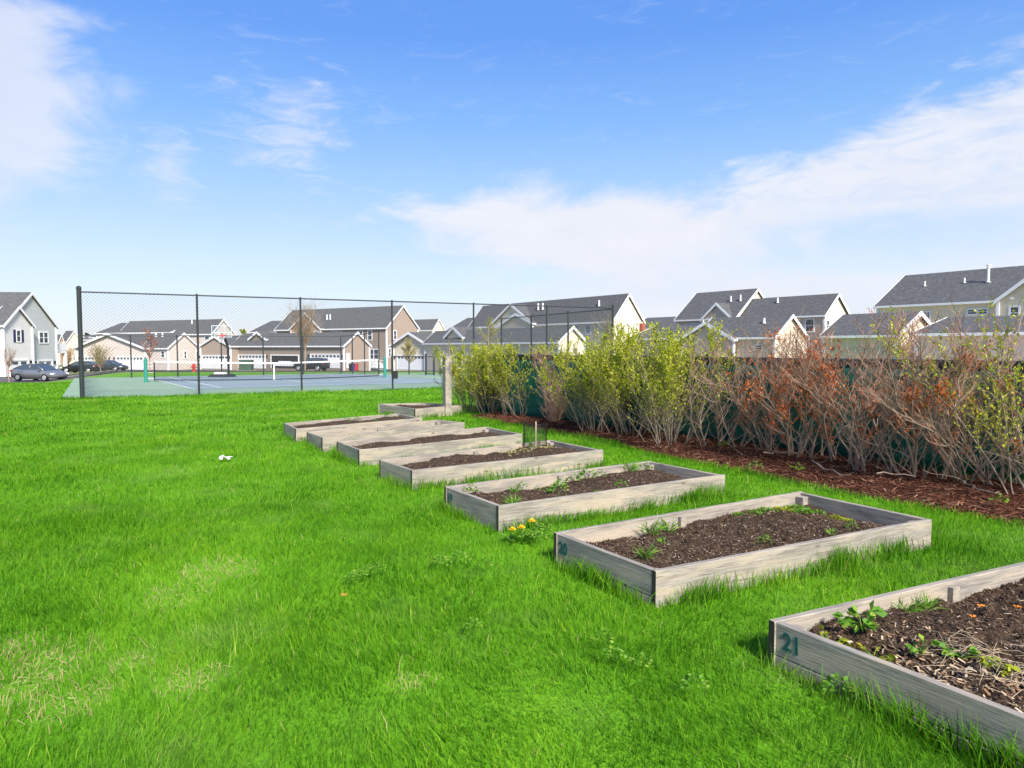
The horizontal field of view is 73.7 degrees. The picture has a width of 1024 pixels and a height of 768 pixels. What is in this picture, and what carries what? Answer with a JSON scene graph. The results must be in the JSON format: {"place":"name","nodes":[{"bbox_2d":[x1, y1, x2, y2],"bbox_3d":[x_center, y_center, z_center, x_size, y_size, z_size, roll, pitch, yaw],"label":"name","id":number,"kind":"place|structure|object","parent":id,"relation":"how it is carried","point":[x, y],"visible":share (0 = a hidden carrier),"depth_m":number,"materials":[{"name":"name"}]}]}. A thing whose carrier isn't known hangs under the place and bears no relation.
{"place":"outdoors","nodes":[
{"label":"outdoors","id":0,"kind":"place"},
{"bbox_2d":[71,319,235,369],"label":"town house","id":1,"kind":"structure","parent":0,"point":[192,331],"depth_m":112.17,"materials":[{"name":"beige"}]},
{"bbox_2d":[117,357,142,369],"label":"garage door","id":2,"kind":"structure","parent":1,"relation":"in","point":[140,360],"depth_m":110.56,"materials":[{"name":"paint"}]},
{"bbox_2d":[0,369,390,381],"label":"road","id":3,"kind":"structure","parent":0,"point":[3,379],"depth_m":68.58,"materials":[{"name":"grey asphalt"}]},
{"bbox_2d":[9,363,68,380],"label":"parked car","id":4,"kind":"object","parent":3,"relation":"on","point":[44,372],"visible":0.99,"depth_m":59.37,"materials":[{"name":"grey paint"}]},
{"bbox_2d":[60,361,103,372],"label":"parked car","id":5,"kind":"object","parent":3,"relation":"on","point":[73,367],"visible":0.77,"depth_m":83.21,"materials":[{"name":"black paint"}]},
{"bbox_2d":[97,360,128,370],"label":"parked car","id":6,"kind":"object","parent":3,"relation":"on","point":[118,364],"visible":0.44,"depth_m":91.20,"materials":[{"name":"paint"}]},
{"bbox_2d":[293,358,329,370],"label":"parked car","id":7,"kind":"object","parent":3,"relation":"on","point":[308,366],"visible":0.49,"depth_m":92.09,"materials":[{"name":"black paint"}]},
{"bbox_2d":[2,554,430,731],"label":"dead grass","id":8,"kind":"structure","parent":0,"point":[22,677],"depth_m":3.61,"materials":[{"name":"plant"}]},
{"bbox_2d":[0,364,1023,767],"bbox_3d":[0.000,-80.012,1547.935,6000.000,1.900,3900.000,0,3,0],"label":"ground","id":9,"kind":"structure","parent":0,"point":[318,726],"depth_m":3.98,"materials":[{"name":"green plant"}]},
{"bbox_2d":[0,345,17,382],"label":"young tree","id":10,"kind":"object","parent":9,"relation":"on","point":[11,359],"visible":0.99,"depth_m":56.97,"materials":[{"name":"brown plant"}]},
{"bbox_2d":[0,292,67,376],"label":"town house","id":11,"kind":"structure","parent":9,"relation":"on","point":[29,326],"depth_m":78.26,"materials":[{"name":"grey"}]},
{"bbox_2d":[16,330,21,341],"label":"window","id":12,"kind":"structure","parent":11,"relation":"in","point":[18,332],"depth_m":76.24,"materials":[{"name":"white plastic"}]},
{"bbox_2d":[11,360,27,368],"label":"garage door","id":13,"kind":"structure","parent":11,"relation":"in","point":[16,363],"depth_m":76.04,"materials":[{"name":"paint"}]},
{"bbox_2d":[38,332,48,343],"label":"window","id":14,"kind":"structure","parent":11,"relation":"in","point":[43,336],"depth_m":81.56,"materials":[{"name":"white plastic"}]},
{"bbox_2d":[57,331,77,364],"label":"town house","id":15,"kind":"structure","parent":9,"relation":"on","point":[70,338],"depth_m":150.62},
{"bbox_2d":[59,339,75,363],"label":"young tree","id":16,"kind":"object","parent":9,"relation":"on","point":[70,356],"visible":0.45,"depth_m":104.83,"materials":[{"name":"beige plant"}]},
{"bbox_2d":[87,344,116,372],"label":"young tree","id":17,"kind":"object","parent":9,"relation":"on","point":[97,352],"visible":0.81,"depth_m":65.78,"materials":[{"name":"beige plant"}]},
{"bbox_2d":[139,329,157,370],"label":"young tree","id":18,"kind":"object","parent":9,"relation":"on","point":[150,340],"visible":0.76,"depth_m":72.10,"materials":[{"name":"brown plant"}]},
{"bbox_2d":[83,330,379,377],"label":"chain link fence","id":19,"kind":"object","parent":9,"relation":"on","point":[221,346],"visible":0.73,"depth_m":42.21,"materials":[{"name":"metal"}]},
{"bbox_2d":[238,360,253,369],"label":"transformer box","id":20,"kind":"object","parent":9,"relation":"on","point":[243,366],"visible":0.66,"depth_m":65.54,"materials":[{"name":"metal"}]},
{"bbox_2d":[63,373,470,398],"bbox_3d":[-9.651,-0.186,36.300,25.236,0.030,18.986,-1,3,-26],"label":"tennis court","id":21,"kind":"object","parent":9,"relation":"on","point":[73,388],"visible":0.41,"depth_m":29.69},
{"bbox_2d":[148,374,452,388],"bbox_3d":[-11.464,-0.254,37.208,13.073,0.001,15.643,-2,4,-35],"label":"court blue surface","id":22,"kind":"object","parent":21,"relation":"on","point":[225,382],"visible":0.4,"depth_m":34.85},
{"bbox_2d":[208,325,236,376],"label":"basketball hoop","id":23,"kind":"object","parent":22,"relation":"on","point":[217,374],"visible":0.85,"depth_m":40.09,"materials":[{"name":"black plastic"}]},
{"bbox_2d":[143,357,385,381],"bbox_3d":[-12.800,-0.816,36.734,12.362,1.210,0.175,-2,3,-27],"label":"tennis net","id":24,"kind":"object","parent":22,"relation":"on","point":[146,378],"visible":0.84,"depth_m":36.71,"materials":[{"name":"fabric"}]},
{"bbox_2d":[150,374,431,388],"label":"court lines","id":25,"kind":"object","parent":22,"relation":"on","point":[282,382],"visible":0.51,"depth_m":33.77,"materials":[{"name":"paint"}]},
{"bbox_2d":[280,300,326,369],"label":"young tree","id":26,"kind":"object","parent":9,"relation":"on","point":[306,333],"visible":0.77,"depth_m":71.81,"materials":[{"name":"brown plant"}]},
{"bbox_2d":[199,305,419,370],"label":"town house","id":27,"kind":"structure","parent":9,"relation":"on","point":[346,328],"depth_m":109.42,"materials":[{"name":"brown"}]},
{"bbox_2d":[203,356,226,368],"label":"garage door","id":28,"kind":"structure","parent":27,"relation":"in","point":[207,358],"depth_m":109.32,"materials":[{"name":"paint"}]},
{"bbox_2d":[239,355,264,368],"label":"garage door","id":29,"kind":"structure","parent":27,"relation":"in","point":[241,357],"depth_m":107.10,"materials":[{"name":"paint"}]},
{"bbox_2d":[311,355,339,367],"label":"garage door","id":30,"kind":"structure","parent":27,"relation":"in","point":[330,357],"depth_m":98.14,"materials":[{"name":"paint"}]},
{"bbox_2d":[370,349,377,358],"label":"window","id":31,"kind":"structure","parent":27,"relation":"in","point":[371,353],"depth_m":114.40,"materials":[{"name":"white glass"}]},
{"bbox_2d":[76,286,613,396],"bbox_3d":[-4.924,-1.623,28.063,21.953,3.946,0.195,-2,3,-26],"label":"chain link fence","id":32,"kind":"object","parent":9,"relation":"on","point":[79,297],"visible":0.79,"depth_m":26.13,"materials":[{"name":"metal"}]},
{"bbox_2d":[284,413,421,441],"bbox_3d":[-3.291,0.902,14.093,3.046,0.314,1.168,-3,4,-44],"label":"raised bed","id":33,"kind":"object","parent":9,"relation":"on","point":[295,429],"visible":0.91,"depth_m":13.81,"materials":[{"name":"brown wood"}]},
{"bbox_2d":[307,420,464,451],"bbox_3d":[-2.374,0.968,12.845,0.896,0.316,3.214,3,4,43],"label":"raised bed","id":34,"kind":"object","parent":9,"relation":"on","point":[328,438],"visible":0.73,"depth_m":12.65,"materials":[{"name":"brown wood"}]},
{"bbox_2d":[400,338,419,362],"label":"young tree","id":35,"kind":"object","parent":9,"relation":"on","point":[408,346],"visible":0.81,"depth_m":75.77,"materials":[{"name":"beige plant"}]},
{"bbox_2d":[378,403,461,417],"bbox_3d":[-2.524,0.698,17.918,1.921,0.315,1.539,3,4,44],"label":"raised bed","id":36,"kind":"object","parent":9,"relation":"on","point":[415,409],"visible":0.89,"depth_m":17.49,"materials":[{"name":"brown wood"}]},
{"bbox_2d":[337,427,521,466],"bbox_3d":[-1.353,1.042,11.475,3.193,0.314,1.196,-2,4,-38],"label":"raised bed","id":37,"kind":"object","parent":9,"relation":"on","point":[375,450],"visible":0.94,"depth_m":11.13,"materials":[{"name":"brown wood"}]},
{"bbox_2d":[414,319,444,332],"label":"town house","id":38,"kind":"structure","parent":9,"relation":"on","point":[427,325],"depth_m":166.50,"materials":[{"name":"beige"}]},
{"bbox_2d":[391,354,468,374],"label":"chain link fence","id":39,"kind":"object","parent":9,"relation":"on","point":[409,361],"visible":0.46,"depth_m":43.27,"materials":[{"name":"metal"}]},
{"bbox_2d":[431,553,451,565],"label":"clover clump","id":40,"kind":"object","parent":9,"relation":"on","point":[440,557],"visible":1,"depth_m":5.32,"materials":[{"name":"green plant"}]},
{"bbox_2d":[443,356,451,415],"bbox_3d":[-1.654,0.074,17.431,0.175,1.552,0.175,-2,4,-31],"label":"wooden post","id":41,"kind":"object","parent":9,"relation":"on","point":[447,385],"visible":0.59,"depth_m":17.36,"materials":[{"name":"beige wood"}]},
{"bbox_2d":[450,549,471,562],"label":"clover clump","id":42,"kind":"object","parent":9,"relation":"on","point":[460,551],"visible":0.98,"depth_m":5.38,"materials":[{"name":"green plant"}]},
{"bbox_2d":[428,341,507,412],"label":"leafy shrub","id":43,"kind":"object","parent":9,"relation":"on","point":[458,387],"visible":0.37,"depth_m":18.05,"materials":[{"name":"green plant"}]},
{"bbox_2d":[465,616,481,631],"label":"clover clump","id":44,"kind":"object","parent":9,"relation":"on","point":[469,622],"visible":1,"depth_m":4.10,"materials":[{"name":"green plant"}]},
{"bbox_2d":[476,317,503,353],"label":"young tree","id":45,"kind":"object","parent":9,"relation":"on","point":[488,333],"visible":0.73,"depth_m":54.70,"materials":[{"name":"green plant"}]},
{"bbox_2d":[379,440,602,490],"bbox_3d":[-0.290,1.136,9.724,3.122,0.313,1.316,-2,4,-34],"label":"raised bed","id":46,"kind":"object","parent":9,"relation":"on","point":[456,465],"visible":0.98,"depth_m":9.37,"materials":[{"name":"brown wood"}]},
{"bbox_2d":[499,444,555,455],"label":"straw chips","id":47,"kind":"object","parent":46,"relation":"on","point":[547,446],"visible":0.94,"depth_m":10.33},
{"bbox_2d":[523,421,546,447],"bbox_3d":[0.360,0.847,10.675,0.370,0.530,0.370,0,3,0],"label":"plant guard","id":48,"kind":"object","parent":46,"relation":"on","point":[528,431],"visible":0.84,"depth_m":10.66,"materials":[{"name":"black plastic"}]},
{"bbox_2d":[498,527,529,542],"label":"dandelion","id":49,"kind":"object","parent":9,"relation":"on","point":[511,537],"visible":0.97,"depth_m":6.08,"materials":[{"name":"green plant"}]},
{"bbox_2d":[388,293,645,370],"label":"town house","id":50,"kind":"structure","parent":9,"relation":"on","point":[625,305],"depth_m":86.20,"materials":[{"name":"beige"}]},
{"bbox_2d":[397,357,423,369],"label":"garage door","id":51,"kind":"structure","parent":50,"relation":"in","point":[401,366],"depth_m":94.17,"materials":[{"name":"paint"}]},
{"bbox_2d":[508,525,534,544],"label":"dandelion","id":52,"kind":"object","parent":9,"relation":"on","point":[525,538],"visible":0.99,"depth_m":6.06,"materials":[{"name":"green plant"}]},
{"bbox_2d":[532,530,550,542],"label":"weed","id":53,"kind":"object","parent":9,"relation":"on","point":[545,535],"visible":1,"depth_m":5.97,"materials":[{"name":"green plant"}]},
{"bbox_2d":[501,309,611,354],"bbox_3d":[2.010,-2.131,38.779,0.218,3.818,13.025,-1,3,-25],"label":"chain link fence","id":54,"kind":"object","parent":9,"relation":"on","point":[568,335],"visible":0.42,"depth_m":37.76,"materials":[{"name":"metal"}]},
{"bbox_2d":[444,461,724,531],"bbox_3d":[0.890,1.242,7.728,3.087,0.315,1.217,-2,4,-33],"label":"raised bed","id":55,"kind":"object","parent":9,"relation":"on","point":[659,480],"visible":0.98,"depth_m":7.47,"materials":[{"name":"grey wood"}]},
{"bbox_2d":[500,494,524,504],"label":"weed","id":56,"kind":"object","parent":55,"relation":"on","point":[511,498],"visible":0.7,"depth_m":6.88,"materials":[{"name":"green plant"}]},
{"bbox_2d":[550,480,568,493],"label":"weed","id":57,"kind":"object","parent":55,"relation":"on","point":[553,485],"visible":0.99,"depth_m":7.44,"materials":[{"name":"green plant"}]},
{"bbox_2d":[619,458,645,471],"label":"weed","id":58,"kind":"object","parent":55,"relation":"on","point":[635,467],"visible":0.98,"depth_m":8.70,"materials":[{"name":"green plant"}]},
{"bbox_2d":[589,626,613,644],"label":"clover clump","id":59,"kind":"object","parent":9,"relation":"on","point":[609,637],"visible":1,"depth_m":3.88,"materials":[{"name":"green plant"}]},
{"bbox_2d":[589,310,625,351],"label":"young tree","id":60,"kind":"object","parent":9,"relation":"on","point":[601,322],"visible":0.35,"depth_m":55.69,"materials":[{"name":"green plant"}]},
{"bbox_2d":[603,644,628,658],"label":"clover clump","id":61,"kind":"object","parent":9,"relation":"on","point":[609,651],"visible":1,"depth_m":3.72,"materials":[{"name":"green plant"}]},
{"bbox_2d":[627,652,652,666],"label":"clover clump","id":62,"kind":"object","parent":9,"relation":"on","point":[643,655],"visible":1,"depth_m":3.63,"materials":[{"name":"green plant"}]},
{"bbox_2d":[645,316,676,329],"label":"town house","id":63,"kind":"structure","parent":9,"relation":"on","point":[666,321],"depth_m":133.27,"materials":[{"name":"beige"}]},
{"bbox_2d":[680,672,709,696],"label":"clover clump","id":64,"kind":"object","parent":9,"relation":"on","point":[686,678],"visible":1,"depth_m":3.38,"materials":[{"name":"green plant"}]},
{"bbox_2d":[630,288,850,357],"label":"town house","id":65,"kind":"structure","parent":9,"relation":"on","point":[755,306],"depth_m":77.30,"materials":[{"name":"beige"}]},
{"bbox_2d":[805,318,814,331],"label":"window","id":66,"kind":"structure","parent":65,"relation":"in","point":[810,322],"depth_m":77.02,"materials":[{"name":"white glass"}]},
{"bbox_2d":[553,491,931,607],"bbox_3d":[2.007,1.347,5.782,3.113,0.313,1.344,-2,4,-30],"label":"raised bed","id":67,"kind":"object","parent":9,"relation":"on","point":[710,541],"visible":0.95,"depth_m":5.59,"materials":[{"name":"grey wood"}]},
{"bbox_2d":[630,540,662,560],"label":"weed","id":68,"kind":"object","parent":67,"relation":"on","point":[647,553],"visible":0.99,"depth_m":5.12,"materials":[{"name":"green plant"}]},
{"bbox_2d":[636,517,670,534],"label":"weed","id":69,"kind":"object","parent":67,"relation":"on","point":[654,527],"visible":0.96,"depth_m":5.92,"materials":[{"name":"green plant"}]},
{"bbox_2d":[657,518,684,532],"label":"weed","id":70,"kind":"object","parent":67,"relation":"on","point":[672,526],"visible":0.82,"depth_m":6.04,"materials":[{"name":"green plant"}]},
{"bbox_2d":[784,504,810,511],"bbox_3d":[2.864,1.245,6.869,0.279,0.069,0.275,1,3,16],"label":"clover patch","id":71,"kind":"object","parent":67,"relation":"on","point":[794,506],"visible":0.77,"depth_m":6.86,"materials":[{"name":"green plant"}]},
{"bbox_2d":[793,508,812,513],"bbox_3d":[2.854,1.245,6.716,0.213,0.059,0.198,-2,4,-30],"label":"clover patch","id":72,"kind":"object","parent":67,"relation":"on","point":[803,509],"visible":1,"depth_m":6.69,"materials":[{"name":"green plant"}]},
{"bbox_2d":[471,411,1023,525],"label":"mulch bed","id":73,"kind":"object","parent":9,"relation":"on","point":[933,490],"visible":0.62,"depth_m":9.27,"materials":[{"name":"brown wood"}]},
{"bbox_2d":[450,338,520,413],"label":"leafy shrub","id":74,"kind":"object","parent":73,"relation":"on","point":[469,387],"visible":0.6,"depth_m":17.32,"materials":[{"name":"green plant"}]},
{"bbox_2d":[469,333,560,416],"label":"leafy shrub","id":75,"kind":"object","parent":73,"relation":"on","point":[506,373],"visible":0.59,"depth_m":16.73,"materials":[{"name":"green plant"}]},
{"bbox_2d":[527,341,579,421],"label":"twiggy shrub","id":76,"kind":"object","parent":73,"relation":"on","point":[556,414],"visible":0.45,"depth_m":15.60,"materials":[{"name":"brown plant"}]},
{"bbox_2d":[532,329,646,432],"bbox_3d":[1.661,-0.060,13.962,2.425,2.205,2.041,2,4,35],"label":"leafy shrub","id":77,"kind":"object","parent":73,"relation":"on","point":[578,388],"visible":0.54,"depth_m":13.65,"materials":[{"name":"green plant"}]},
{"bbox_2d":[564,324,704,437],"bbox_3d":[2.321,-0.041,13.117,2.634,2.258,3.239,0,3,0],"label":"leafy shrub","id":78,"kind":"object","parent":73,"relation":"on","point":[617,410],"visible":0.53,"depth_m":12.86,"materials":[{"name":"green plant"}]},
{"bbox_2d":[588,314,744,445],"bbox_3d":[2.923,-0.039,11.958,2.624,2.376,3.158,-1,3,-21],"label":"leafy shrub","id":79,"kind":"object","parent":73,"relation":"on","point":[675,385],"visible":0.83,"depth_m":11.94,"materials":[{"name":"green plant"}]},
{"bbox_2d":[676,318,773,446],"bbox_3d":[3.816,-0.044,11.923,1.617,2.396,2.756,2,4,34],"label":"bare shrub","id":80,"kind":"object","parent":73,"relation":"on","point":[717,418],"visible":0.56,"depth_m":11.62,"materials":[{"name":"brown plant"}]},
{"bbox_2d":[698,325,834,451],"bbox_3d":[4.200,0.124,11.219,2.262,2.138,2.132,0,3,0],"label":"bare shrub","id":81,"kind":"object","parent":73,"relation":"on","point":[768,439],"visible":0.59,"depth_m":10.80,"materials":[{"name":"brown plant"}]},
{"bbox_2d":[692,310,844,458],"bbox_3d":[4.150,0.035,10.345,3.026,2.400,1.717,-2,4,-39],"label":"bare shrub","id":82,"kind":"object","parent":73,"relation":"on","point":[789,426],"visible":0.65,"depth_m":10.30,"materials":[{"name":"brown plant"}]},
{"bbox_2d":[728,305,955,463],"bbox_3d":[4.769,0.063,9.936,2.890,2.385,2.308,2,3,29],"label":"bare shrub","id":83,"kind":"object","parent":73,"relation":"on","point":[826,429],"visible":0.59,"depth_m":9.93,"materials":[{"name":"brown plant"}]},
{"bbox_2d":[782,294,1004,479],"bbox_3d":[4.915,0.099,8.983,1.848,2.423,3.168,-1,3,-13],"label":"bare shrub","id":84,"kind":"object","parent":73,"relation":"on","point":[914,463],"visible":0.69,"depth_m":8.34,"materials":[{"name":"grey plant"}]},
{"bbox_2d":[770,318,1022,472],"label":"bare shrub","id":85,"kind":"object","parent":73,"relation":"on","point":[838,411],"visible":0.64,"depth_m":9.26,"materials":[{"name":"brown plant"}]},
{"bbox_2d":[839,326,1023,484],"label":"bare shrub","id":86,"kind":"object","parent":73,"relation":"on","point":[941,451],"visible":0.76,"depth_m":8.22,"materials":[{"name":"brown plant"}]},
{"bbox_2d":[852,298,1023,484],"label":"bare shrub","id":87,"kind":"object","parent":73,"relation":"on","point":[1002,476],"visible":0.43,"depth_m":8.42,"materials":[{"name":"brown plant"}]},
{"bbox_2d":[870,295,1023,494],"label":"leafy shrub","id":88,"kind":"object","parent":73,"relation":"on","point":[1004,398],"visible":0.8,"depth_m":7.96,"materials":[{"name":"green plant"}]},
{"bbox_2d":[988,493,1008,502],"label":"weed","id":89,"kind":"object","parent":73,"relation":"on","point":[1001,495],"visible":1,"depth_m":7.20,"materials":[{"name":"green plant"}]},
{"bbox_2d":[477,352,1023,482],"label":"screen fence","id":90,"kind":"object","parent":9,"relation":"on","point":[533,405],"visible":0.36,"depth_m":11.38,"materials":[{"name":"fabric"}]},
{"bbox_2d":[822,672,855,700],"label":"clover clump","id":91,"kind":"object","parent":9,"relation":"on","point":[825,681],"visible":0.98,"depth_m":3.35,"materials":[{"name":"green plant"}]},
{"bbox_2d":[768,562,1023,767],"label":"raised bed","id":92,"kind":"object","parent":9,"relation":"on","point":[998,592],"visible":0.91,"depth_m":3.62,"materials":[{"name":"grey wood"}]},
{"bbox_2d":[819,624,854,647],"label":"garden plant","id":93,"kind":"object","parent":92,"relation":"on","point":[841,640],"visible":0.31,"depth_m":3.68,"materials":[{"name":"green plant"}]},
{"bbox_2d":[832,600,887,632],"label":"garden plant","id":94,"kind":"object","parent":92,"relation":"on","point":[849,621],"visible":0.98,"depth_m":3.77,"materials":[{"name":"green plant"}]},
{"bbox_2d":[854,643,896,662],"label":"garden plant","id":95,"kind":"object","parent":92,"relation":"on","point":[891,656],"visible":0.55,"depth_m":3.57,"materials":[{"name":"green plant"}]},
{"bbox_2d":[892,598,928,612],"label":"weed","id":96,"kind":"object","parent":92,"relation":"on","point":[913,610],"visible":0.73,"depth_m":4.09,"materials":[{"name":"green plant"}]},
{"bbox_2d":[817,615,1023,712],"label":"leaf litter","id":97,"kind":"object","parent":92,"relation":"on","point":[936,671],"visible":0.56,"depth_m":3.39,"materials":[{"name":"brown plant"}]},
{"bbox_2d":[903,634,939,654],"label":"garden plant","id":98,"kind":"object","parent":92,"relation":"on","point":[935,643],"visible":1,"depth_m":3.52,"materials":[{"name":"green plant"}]},
{"bbox_2d":[911,590,948,609],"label":"weed","id":99,"kind":"object","parent":92,"relation":"on","point":[930,603],"visible":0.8,"depth_m":4.20,"materials":[{"name":"green plant"}]},
{"bbox_2d":[882,619,1023,699],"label":"dry stem heap","id":100,"kind":"object","parent":92,"relation":"on","point":[1004,660],"visible":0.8,"depth_m":3.40,"materials":[{"name":"beige plant"}]},
{"bbox_2d":[939,641,983,659],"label":"garden plant","id":101,"kind":"object","parent":92,"relation":"on","point":[972,649],"visible":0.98,"depth_m":3.46,"materials":[{"name":"green plant"}]},
{"bbox_2d":[979,656,1020,676],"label":"garden plant","id":102,"kind":"object","parent":92,"relation":"on","point":[1008,667],"visible":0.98,"depth_m":3.27,"materials":[{"name":"yellow plant"}]},
{"bbox_2d":[881,303,927,358],"bbox_3d":[19.627,-1.995,33.840,2.337,4.076,3.068,0,3,0],"label":"young tree","id":103,"kind":"object","parent":9,"relation":"on","point":[907,335],"visible":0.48,"depth_m":33.92,"materials":[{"name":"brown plant"}]},
{"bbox_2d":[819,264,1023,360],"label":"town house","id":104,"kind":"structure","parent":9,"relation":"on","point":[976,289],"depth_m":56.34,"materials":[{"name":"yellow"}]},
{"bbox_2d":[966,308,988,315],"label":"window","id":105,"kind":"structure","parent":104,"relation":"in","point":[969,312],"depth_m":58.13,"materials":[{"name":"white plastic"}]},
{"bbox_2d":[1008,305,1020,315],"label":"window","id":106,"kind":"structure","parent":104,"relation":"in","point":[1010,312],"depth_m":55.50,"materials":[{"name":"white plastic"}]},
{"bbox_2d":[0,0,1023,337],"label":"sky","id":107,"kind":"structure","parent":0,"point":[662,153],"materials":[{"name":"blue"}]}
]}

